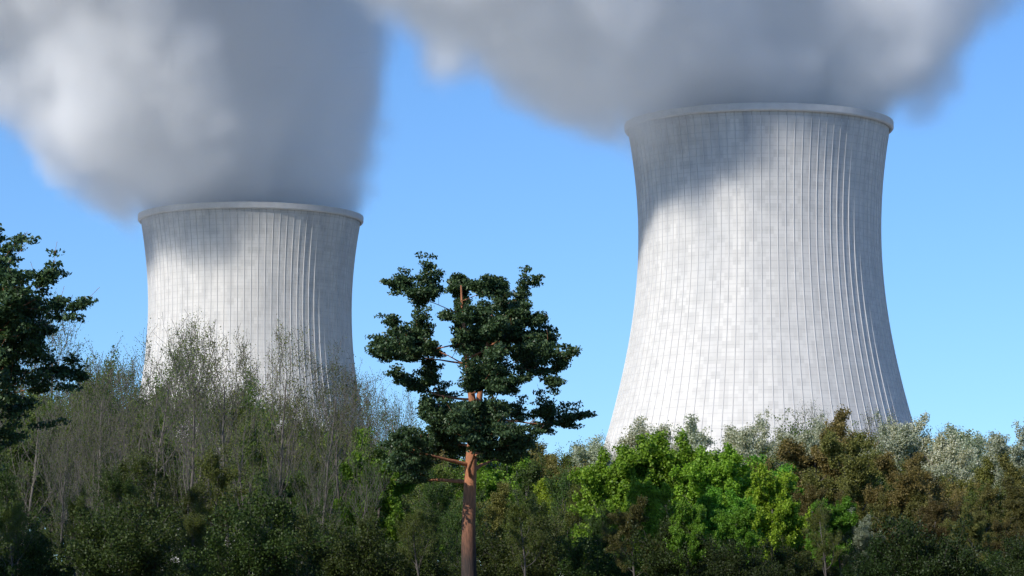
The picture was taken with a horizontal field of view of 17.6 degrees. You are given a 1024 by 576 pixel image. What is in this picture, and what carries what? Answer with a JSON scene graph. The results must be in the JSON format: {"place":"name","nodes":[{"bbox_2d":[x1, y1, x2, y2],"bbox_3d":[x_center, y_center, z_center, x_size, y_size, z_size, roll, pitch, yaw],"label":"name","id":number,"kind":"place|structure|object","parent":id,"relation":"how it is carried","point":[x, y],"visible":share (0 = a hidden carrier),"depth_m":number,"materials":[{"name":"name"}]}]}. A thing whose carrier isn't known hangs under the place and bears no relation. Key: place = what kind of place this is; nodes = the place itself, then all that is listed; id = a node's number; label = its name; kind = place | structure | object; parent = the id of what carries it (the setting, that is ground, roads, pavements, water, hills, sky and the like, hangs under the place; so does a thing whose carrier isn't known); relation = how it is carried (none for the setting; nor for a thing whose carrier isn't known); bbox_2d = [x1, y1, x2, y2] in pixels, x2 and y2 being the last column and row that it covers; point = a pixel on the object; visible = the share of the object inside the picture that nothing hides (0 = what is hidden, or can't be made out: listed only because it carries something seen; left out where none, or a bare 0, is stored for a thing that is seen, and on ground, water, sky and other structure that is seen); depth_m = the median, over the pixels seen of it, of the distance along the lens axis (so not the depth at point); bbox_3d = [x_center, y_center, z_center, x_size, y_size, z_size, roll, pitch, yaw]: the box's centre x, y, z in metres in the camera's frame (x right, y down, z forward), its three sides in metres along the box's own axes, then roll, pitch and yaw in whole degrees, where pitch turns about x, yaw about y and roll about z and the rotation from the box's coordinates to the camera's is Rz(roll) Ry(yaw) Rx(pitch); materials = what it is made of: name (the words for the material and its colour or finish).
{"place":"outdoors","nodes":[
{"label":"outdoors","id":0,"kind":"place"},
{"bbox_2d":[0,0,1023,564],"label":"sky","id":1,"kind":"structure","parent":0,"point":[482,137],"materials":[{"name":"blue"}]},
{"bbox_3d":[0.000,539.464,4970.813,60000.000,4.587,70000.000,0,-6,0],"label":"ground","id":2,"kind":"structure","parent":0,"visible":0},
{"bbox_2d":[0,491,44,575],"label":"olive tree","id":3,"kind":"object","parent":2,"relation":"on","point":[14,513],"visible":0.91,"depth_m":187.32,"materials":[{"name":"green plant"}]},
{"bbox_2d":[0,391,56,557],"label":"tree","id":4,"kind":"object","parent":2,"relation":"on","point":[40,486],"visible":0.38,"depth_m":314.66,"materials":[{"name":"green plant"}]},
{"bbox_2d":[0,452,76,575],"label":"olive tree","id":5,"kind":"object","parent":2,"relation":"on","point":[6,488],"visible":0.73,"depth_m":212.51,"materials":[{"name":"green plant"}]},
{"bbox_2d":[0,519,79,575],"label":"shrub","id":6,"kind":"object","parent":2,"relation":"on","point":[40,555],"visible":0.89,"depth_m":187.70,"materials":[{"name":"green plant"}]},
{"bbox_2d":[0,370,92,575],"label":"tree","id":7,"kind":"object","parent":2,"relation":"on","point":[34,418],"visible":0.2,"depth_m":319.60,"materials":[{"name":"green plant"}]},
{"bbox_2d":[0,358,94,534],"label":"bare tree","id":8,"kind":"object","parent":2,"relation":"on","point":[35,457],"visible":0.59,"depth_m":275.49,"materials":[{"name":"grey plant"}]},
{"bbox_2d":[0,223,99,471],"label":"pine","id":9,"kind":"object","parent":2,"relation":"on","point":[24,331],"visible":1,"depth_m":186.55,"materials":[{"name":"green plant"}]},
{"bbox_2d":[33,390,90,575],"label":"bare tree","id":10,"kind":"object","parent":2,"relation":"on","point":[43,439],"visible":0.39,"depth_m":272.12,"materials":[{"name":"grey plant"}]},
{"bbox_2d":[42,438,82,575],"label":"bare tree","id":11,"kind":"object","parent":2,"relation":"on","point":[65,494],"visible":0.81,"depth_m":201.11,"materials":[{"name":"grey plant"}]},
{"bbox_2d":[22,396,105,569],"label":"bare tree","id":12,"kind":"object","parent":2,"relation":"on","point":[73,428],"visible":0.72,"depth_m":233.90,"materials":[{"name":"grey plant"}]},
{"bbox_2d":[11,288,118,534],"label":"bare tree","id":13,"kind":"object","parent":2,"relation":"on","point":[59,343],"visible":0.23,"depth_m":424.69,"materials":[{"name":"grey plant"}]},
{"bbox_2d":[18,370,115,563],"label":"bare tree","id":14,"kind":"object","parent":2,"relation":"on","point":[77,393],"visible":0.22,"depth_m":315.92,"materials":[{"name":"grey plant"}]},
{"bbox_2d":[41,479,104,575],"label":"olive tree","id":15,"kind":"object","parent":2,"relation":"on","point":[78,504],"visible":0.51,"depth_m":183.38,"materials":[{"name":"green plant"}]},
{"bbox_2d":[30,354,125,526],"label":"bare tree","id":16,"kind":"object","parent":2,"relation":"on","point":[72,402],"visible":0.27,"depth_m":297.65,"materials":[{"name":"green plant"}]},
{"bbox_2d":[55,412,134,538],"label":"bare tree","id":17,"kind":"object","parent":2,"relation":"on","point":[94,448],"visible":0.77,"depth_m":224.59,"materials":[{"name":"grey plant"}]},
{"bbox_2d":[85,456,143,532],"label":"tree","id":18,"kind":"object","parent":2,"relation":"on","point":[114,483],"visible":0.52,"depth_m":219.81,"materials":[{"name":"green plant"}]},
{"bbox_2d":[64,338,165,553],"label":"bare tree","id":19,"kind":"object","parent":2,"relation":"on","point":[97,381],"visible":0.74,"depth_m":252.16,"materials":[{"name":"green plant"}]},
{"bbox_2d":[49,494,190,575],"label":"shrub","id":20,"kind":"object","parent":2,"relation":"on","point":[111,548],"visible":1,"depth_m":172.54,"materials":[{"name":"green plant"}]},
{"bbox_2d":[39,353,201,526],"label":"tree","id":21,"kind":"object","parent":2,"relation":"on","point":[103,421],"visible":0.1,"depth_m":358.58,"materials":[{"name":"green plant"}]},
{"bbox_2d":[76,356,172,509],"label":"bare tree","id":22,"kind":"object","parent":2,"relation":"on","point":[124,386],"visible":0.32,"depth_m":307.07,"materials":[{"name":"green plant"}]},
{"bbox_2d":[66,381,198,535],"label":"tree","id":23,"kind":"object","parent":2,"relation":"on","point":[165,444],"visible":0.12,"depth_m":350.56,"materials":[{"name":"green plant"}]},
{"bbox_2d":[102,374,162,563],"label":"bare tree","id":24,"kind":"object","parent":2,"relation":"on","point":[131,436],"visible":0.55,"depth_m":250.12,"materials":[{"name":"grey plant"}]},
{"bbox_2d":[100,438,176,529],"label":"tree","id":25,"kind":"object","parent":2,"relation":"on","point":[138,466],"visible":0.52,"depth_m":222.66,"materials":[{"name":"green plant"}]},
{"bbox_2d":[105,318,226,519],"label":"bare tree","id":26,"kind":"object","parent":2,"relation":"on","point":[175,369],"visible":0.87,"depth_m":236.26,"materials":[{"name":"grey plant"}]},
{"bbox_2d":[128,317,240,487],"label":"bare tree","id":27,"kind":"object","parent":2,"relation":"on","point":[188,375],"visible":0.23,"depth_m":403.33,"materials":[{"name":"grey plant"}]},
{"bbox_2d":[138,341,235,509],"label":"bare tree","id":28,"kind":"object","parent":2,"relation":"on","point":[189,437],"visible":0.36,"depth_m":298.60,"materials":[{"name":"grey plant"}]},
{"bbox_2d":[162,465,214,574],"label":"olive tree","id":29,"kind":"object","parent":2,"relation":"on","point":[195,492],"visible":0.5,"depth_m":205.67,"materials":[{"name":"green plant"}]},
{"bbox_2d":[170,499,210,570],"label":"olive tree","id":30,"kind":"object","parent":2,"relation":"on","point":[199,530],"visible":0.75,"depth_m":191.87,"materials":[{"name":"green plant"}]},
{"bbox_2d":[131,307,265,574],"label":"bare tree","id":31,"kind":"object","parent":2,"relation":"on","point":[194,411],"visible":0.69,"depth_m":244.89,"materials":[{"name":"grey plant"}]},
{"bbox_2d":[162,388,235,515],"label":"bare tree","id":32,"kind":"object","parent":2,"relation":"on","point":[203,441],"visible":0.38,"depth_m":271.81,"materials":[{"name":"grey plant"}]},
{"bbox_2d":[155,379,272,555],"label":"tree","id":33,"kind":"object","parent":2,"relation":"on","point":[243,410],"visible":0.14,"depth_m":351.06,"materials":[{"name":"green plant"}]},
{"bbox_2d":[187,434,248,551],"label":"tree","id":34,"kind":"object","parent":2,"relation":"on","point":[210,469],"visible":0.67,"depth_m":227.47,"materials":[{"name":"green plant"}]},
{"bbox_2d":[165,323,279,549],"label":"bare tree","id":35,"kind":"object","parent":2,"relation":"on","point":[223,413],"visible":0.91,"depth_m":237.09,"materials":[{"name":"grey plant"}]},
{"bbox_2d":[206,393,274,539],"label":"bare tree","id":36,"kind":"object","parent":2,"relation":"on","point":[233,459],"visible":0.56,"depth_m":255.07,"materials":[{"name":"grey plant"}]},
{"bbox_2d":[209,398,295,538],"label":"tree","id":37,"kind":"object","parent":2,"relation":"on","point":[258,457],"visible":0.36,"depth_m":292.37,"materials":[{"name":"green plant"}]},
{"bbox_2d":[180,469,333,575],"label":"shrub","id":38,"kind":"object","parent":2,"relation":"on","point":[245,554],"visible":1,"depth_m":169.92,"materials":[{"name":"green plant"}]},
{"bbox_2d":[247,451,316,555],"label":"tree","id":39,"kind":"object","parent":2,"relation":"on","point":[291,499],"visible":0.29,"depth_m":275.74,"materials":[{"name":"green plant"}]},
{"bbox_2d":[245,387,322,504],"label":"bare tree","id":40,"kind":"object","parent":2,"relation":"on","point":[287,448],"visible":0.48,"depth_m":280.00,"materials":[{"name":"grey plant"}]},
{"bbox_2d":[237,316,331,496],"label":"bare tree","id":41,"kind":"object","parent":2,"relation":"on","point":[294,404],"visible":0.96,"depth_m":247.72,"materials":[{"name":"grey plant"}]},
{"bbox_2d":[288,438,348,526],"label":"bare tree","id":42,"kind":"object","parent":2,"relation":"on","point":[312,484],"visible":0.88,"depth_m":227.89,"materials":[{"name":"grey plant"}]},
{"bbox_2d":[280,411,375,522],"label":"tree","id":43,"kind":"object","parent":2,"relation":"on","point":[318,458],"visible":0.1,"depth_m":297.45,"materials":[{"name":"green plant"}]},
{"bbox_2d":[276,335,385,526],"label":"bare tree","id":44,"kind":"object","parent":2,"relation":"on","point":[334,410],"visible":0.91,"depth_m":240.13,"materials":[{"name":"grey plant"}]},
{"bbox_2d":[270,337,394,526],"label":"bare tree","id":45,"kind":"object","parent":2,"relation":"on","point":[341,479],"visible":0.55,"depth_m":250.49,"materials":[{"name":"grey plant"}]},
{"bbox_2d":[294,439,383,552],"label":"tree","id":46,"kind":"object","parent":2,"relation":"on","point":[330,493],"visible":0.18,"depth_m":260.20,"materials":[{"name":"green plant"}]},
{"bbox_2d":[296,514,424,575],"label":"shrub","id":47,"kind":"object","parent":2,"relation":"on","point":[361,561],"visible":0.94,"depth_m":186.17,"materials":[{"name":"green plant"}]},
{"bbox_2d":[334,445,392,537],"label":"tree","id":48,"kind":"object","parent":2,"relation":"on","point":[370,484],"visible":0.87,"depth_m":233.86,"materials":[{"name":"plant"}]},
{"bbox_2d":[332,450,445,555],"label":"fresh tree","id":49,"kind":"object","parent":2,"relation":"on","point":[391,502],"visible":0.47,"depth_m":245.35,"materials":[{"name":"green plant"}]},
{"bbox_2d":[371,525,460,575],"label":"shrub","id":50,"kind":"object","parent":2,"relation":"on","point":[428,568],"visible":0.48,"depth_m":191.29,"materials":[{"name":"green plant"}]},
{"bbox_2d":[393,499,439,575],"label":"olive tree","id":51,"kind":"object","parent":2,"relation":"on","point":[416,520],"visible":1,"depth_m":186.45,"materials":[{"name":"green plant"}]},
{"bbox_2d":[410,492,460,567],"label":"olive tree","id":52,"kind":"object","parent":2,"relation":"on","point":[434,518],"visible":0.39,"depth_m":193.54,"materials":[{"name":"green plant"}]},
{"bbox_2d":[402,467,484,563],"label":"olive tree","id":53,"kind":"object","parent":2,"relation":"on","point":[440,496],"visible":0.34,"depth_m":235.47,"materials":[{"name":"green plant"}]},
{"bbox_2d":[433,495,481,571],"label":"olive tree","id":54,"kind":"object","parent":2,"relation":"on","point":[454,522],"visible":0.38,"depth_m":212.78,"materials":[{"name":"green plant"}]},
{"bbox_2d":[401,453,525,565],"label":"olive tree","id":55,"kind":"object","parent":2,"relation":"on","point":[440,472],"visible":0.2,"depth_m":279.31,"materials":[{"name":"green plant"}]},
{"bbox_2d":[418,456,524,568],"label":"fresh tree","id":56,"kind":"object","parent":2,"relation":"on","point":[490,477],"visible":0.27,"depth_m":280.38,"materials":[{"name":"green plant"}]},
{"bbox_2d":[364,251,596,575],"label":"scots pine","id":57,"kind":"object","parent":2,"relation":"on","point":[478,425],"visible":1,"depth_m":178.28,"materials":[{"name":"green plant"}]},
{"bbox_2d":[439,517,531,575],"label":"shrub","id":58,"kind":"object","parent":2,"relation":"on","point":[490,569],"visible":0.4,"depth_m":211.95,"materials":[{"name":"green plant"}]},
{"bbox_2d":[458,479,532,570],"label":"tree","id":59,"kind":"object","parent":2,"relation":"on","point":[496,509],"visible":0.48,"depth_m":271.55,"materials":[{"name":"green plant"}]},
{"bbox_2d":[494,449,553,511],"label":"olive tree","id":60,"kind":"object","parent":2,"relation":"on","point":[529,477],"visible":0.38,"depth_m":297.45,"materials":[{"name":"green plant"}]},
{"bbox_2d":[500,490,556,575],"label":"olive tree","id":61,"kind":"object","parent":2,"relation":"on","point":[514,516],"visible":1,"depth_m":178.06,"materials":[{"name":"green plant"}]},
{"bbox_2d":[485,501,593,575],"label":"shrub","id":62,"kind":"object","parent":2,"relation":"on","point":[508,567],"visible":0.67,"depth_m":197.77,"materials":[{"name":"green plant"}]},
{"bbox_2d":[529,458,590,546],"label":"olive tree","id":63,"kind":"object","parent":2,"relation":"on","point":[560,489],"visible":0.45,"depth_m":275.57,"materials":[{"name":"green plant"}]},
{"bbox_2d":[570,434,612,467],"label":"tree","id":64,"kind":"object","parent":2,"relation":"on","point":[590,454],"visible":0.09,"depth_m":356.18,"materials":[{"name":"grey plant"}]},
{"bbox_2d":[542,529,650,575],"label":"shrub","id":65,"kind":"object","parent":2,"relation":"on","point":[604,564],"visible":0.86,"depth_m":185.31,"materials":[{"name":"green plant"}]},
{"bbox_2d":[566,443,663,562],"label":"fresh tree","id":66,"kind":"object","parent":2,"relation":"on","point":[599,479],"visible":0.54,"depth_m":205.82,"materials":[{"name":"green plant"}]},
{"bbox_2d":[599,494,672,575],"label":"tree","id":67,"kind":"object","parent":2,"relation":"on","point":[613,538],"visible":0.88,"depth_m":178.57,"materials":[{"name":"brown plant"}]},
{"bbox_2d":[603,475,684,575],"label":"fresh tree","id":68,"kind":"object","parent":2,"relation":"on","point":[659,498],"visible":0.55,"depth_m":190.59,"materials":[{"name":"green plant"}]},
{"bbox_2d":[609,415,678,464],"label":"tree","id":69,"kind":"object","parent":2,"relation":"on","point":[630,439],"visible":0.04,"depth_m":297.64,"materials":[{"name":"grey plant"}]},
{"bbox_2d":[620,500,711,575],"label":"shrub","id":70,"kind":"object","parent":2,"relation":"on","point":[663,560],"visible":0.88,"depth_m":176.26,"materials":[{"name":"green plant"}]},
{"bbox_2d":[611,428,721,510],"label":"fresh tree","id":71,"kind":"object","parent":2,"relation":"on","point":[654,448],"visible":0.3,"depth_m":207.53,"materials":[{"name":"green plant"}]},
{"bbox_2d":[651,413,719,459],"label":"tree","id":72,"kind":"object","parent":2,"relation":"on","point":[696,439],"visible":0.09,"depth_m":312.37,"materials":[{"name":"grey plant"}]},
{"bbox_2d":[663,497,719,572],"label":"fresh tree","id":73,"kind":"object","parent":2,"relation":"on","point":[694,516],"visible":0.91,"depth_m":175.85,"materials":[{"name":"green plant"}]},
{"bbox_2d":[668,442,765,556],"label":"fresh tree","id":74,"kind":"object","parent":2,"relation":"on","point":[731,472],"visible":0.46,"depth_m":204.09,"materials":[{"name":"green plant"}]},
{"bbox_2d":[693,484,756,575],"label":"fresh tree","id":75,"kind":"object","parent":2,"relation":"on","point":[712,499],"visible":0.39,"depth_m":189.09,"materials":[{"name":"green plant"}]},
{"bbox_2d":[710,503,765,565],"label":"fresh tree","id":76,"kind":"object","parent":2,"relation":"on","point":[736,526],"visible":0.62,"depth_m":183.00,"materials":[{"name":"green plant"}]},
{"bbox_2d":[696,532,798,575],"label":"shrub","id":77,"kind":"object","parent":2,"relation":"on","point":[738,567],"visible":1,"depth_m":173.81,"materials":[{"name":"green plant"}]},
{"bbox_2d":[719,406,791,468],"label":"tree","id":78,"kind":"object","parent":2,"relation":"on","point":[738,441],"visible":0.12,"depth_m":294.27,"materials":[{"name":"grey plant"}]},
{"bbox_2d":[742,463,814,562],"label":"fresh tree","id":79,"kind":"object","parent":2,"relation":"on","point":[777,499],"visible":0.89,"depth_m":199.21,"materials":[{"name":"green plant"}]},
{"bbox_2d":[761,534,819,575],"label":"shrub","id":80,"kind":"object","parent":2,"relation":"on","point":[785,558],"visible":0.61,"depth_m":185.45,"materials":[{"name":"green plant"}]},
{"bbox_2d":[747,403,881,563],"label":"tree","id":81,"kind":"object","parent":2,"relation":"on","point":[794,452],"visible":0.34,"depth_m":234.41,"materials":[{"name":"brown plant"}]},
{"bbox_2d":[800,492,848,575],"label":"olive tree","id":82,"kind":"object","parent":2,"relation":"on","point":[821,519],"visible":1,"depth_m":179.15,"materials":[{"name":"green plant"}]},
{"bbox_2d":[792,481,857,573],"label":"tree","id":83,"kind":"object","parent":2,"relation":"on","point":[810,495],"visible":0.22,"depth_m":219.33,"materials":[{"name":"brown plant"}]},
{"bbox_2d":[803,496,866,575],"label":"fresh tree","id":84,"kind":"object","parent":2,"relation":"on","point":[843,519],"visible":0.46,"depth_m":197.31,"materials":[{"name":"green plant"}]},
{"bbox_2d":[800,428,906,534],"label":"tree","id":85,"kind":"object","parent":2,"relation":"on","point":[858,470],"visible":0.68,"depth_m":227.98,"materials":[{"name":"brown plant"}]},
{"bbox_2d":[835,507,884,575],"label":"tree","id":86,"kind":"object","parent":2,"relation":"on","point":[861,538],"visible":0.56,"depth_m":197.35,"materials":[{"name":"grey plant"}]},
{"bbox_2d":[839,520,903,575],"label":"shrub","id":87,"kind":"object","parent":2,"relation":"on","point":[873,567],"visible":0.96,"depth_m":178.91,"materials":[{"name":"green plant"}]},
{"bbox_2d":[858,408,953,497],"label":"tree","id":88,"kind":"object","parent":2,"relation":"on","point":[906,442],"visible":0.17,"depth_m":299.67,"materials":[{"name":"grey plant"}]},
{"bbox_2d":[864,487,950,554],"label":"tree","id":89,"kind":"object","parent":2,"relation":"on","point":[916,499],"visible":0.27,"depth_m":223.65,"materials":[{"name":"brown plant"}]},
{"bbox_2d":[862,449,963,547],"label":"tree","id":90,"kind":"object","parent":2,"relation":"on","point":[915,476],"visible":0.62,"depth_m":224.64,"materials":[{"name":"brown plant"}]},
{"bbox_2d":[867,508,1005,575],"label":"shrub","id":91,"kind":"object","parent":2,"relation":"on","point":[930,558],"visible":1,"depth_m":177.43,"materials":[{"name":"green plant"}]},
{"bbox_2d":[912,498,969,559],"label":"tree","id":92,"kind":"object","parent":2,"relation":"on","point":[934,510],"visible":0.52,"depth_m":193.63,"materials":[{"name":"brown plant"}]},
{"bbox_2d":[884,412,1018,500],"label":"tree","id":93,"kind":"object","parent":2,"relation":"on","point":[939,453],"visible":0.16,"depth_m":309.90,"materials":[{"name":"grey plant"}]},
{"bbox_2d":[936,504,997,572],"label":"tree","id":94,"kind":"object","parent":2,"relation":"on","point":[976,532],"visible":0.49,"depth_m":190.17,"materials":[{"name":"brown plant"}]},
{"bbox_2d":[937,452,996,500],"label":"tree","id":95,"kind":"object","parent":2,"relation":"on","point":[982,474],"visible":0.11,"depth_m":292.94,"materials":[{"name":"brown plant"}]},
{"bbox_2d":[948,481,1023,539],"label":"tree","id":96,"kind":"object","parent":2,"relation":"on","point":[988,494],"visible":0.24,"depth_m":246.15,"materials":[{"name":"brown plant"}]},
{"bbox_2d":[950,421,1023,530],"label":"tree","id":97,"kind":"object","parent":2,"relation":"on","point":[998,444],"visible":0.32,"depth_m":292.47,"materials":[{"name":"grey plant"}]},
{"bbox_2d":[997,531,1023,575],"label":"shrub","id":98,"kind":"object","parent":2,"relation":"on","point":[1017,553],"visible":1,"depth_m":170.43,"materials":[{"name":"green plant"}]},
{"bbox_2d":[999,474,1023,535],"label":"tree","id":99,"kind":"object","parent":2,"relation":"on","point":[1017,504],"visible":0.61,"depth_m":224.72,"materials":[{"name":"brown plant"}]},
{"bbox_3d":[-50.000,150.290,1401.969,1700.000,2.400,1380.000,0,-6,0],"label":"plant yard ground","id":100,"kind":"structure","parent":0,"visible":0},
{"bbox_2d":[138,202,363,562],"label":"cooling tower","id":101,"kind":"structure","parent":100,"relation":"on","point":[256,270],"depth_m":1241.72,"materials":[{"name":"concrete"}]},
{"bbox_2d":[562,103,912,575],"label":"cooling tower","id":102,"kind":"structure","parent":100,"relation":"on","point":[760,287],"depth_m":1032.51,"materials":[{"name":"concrete"}]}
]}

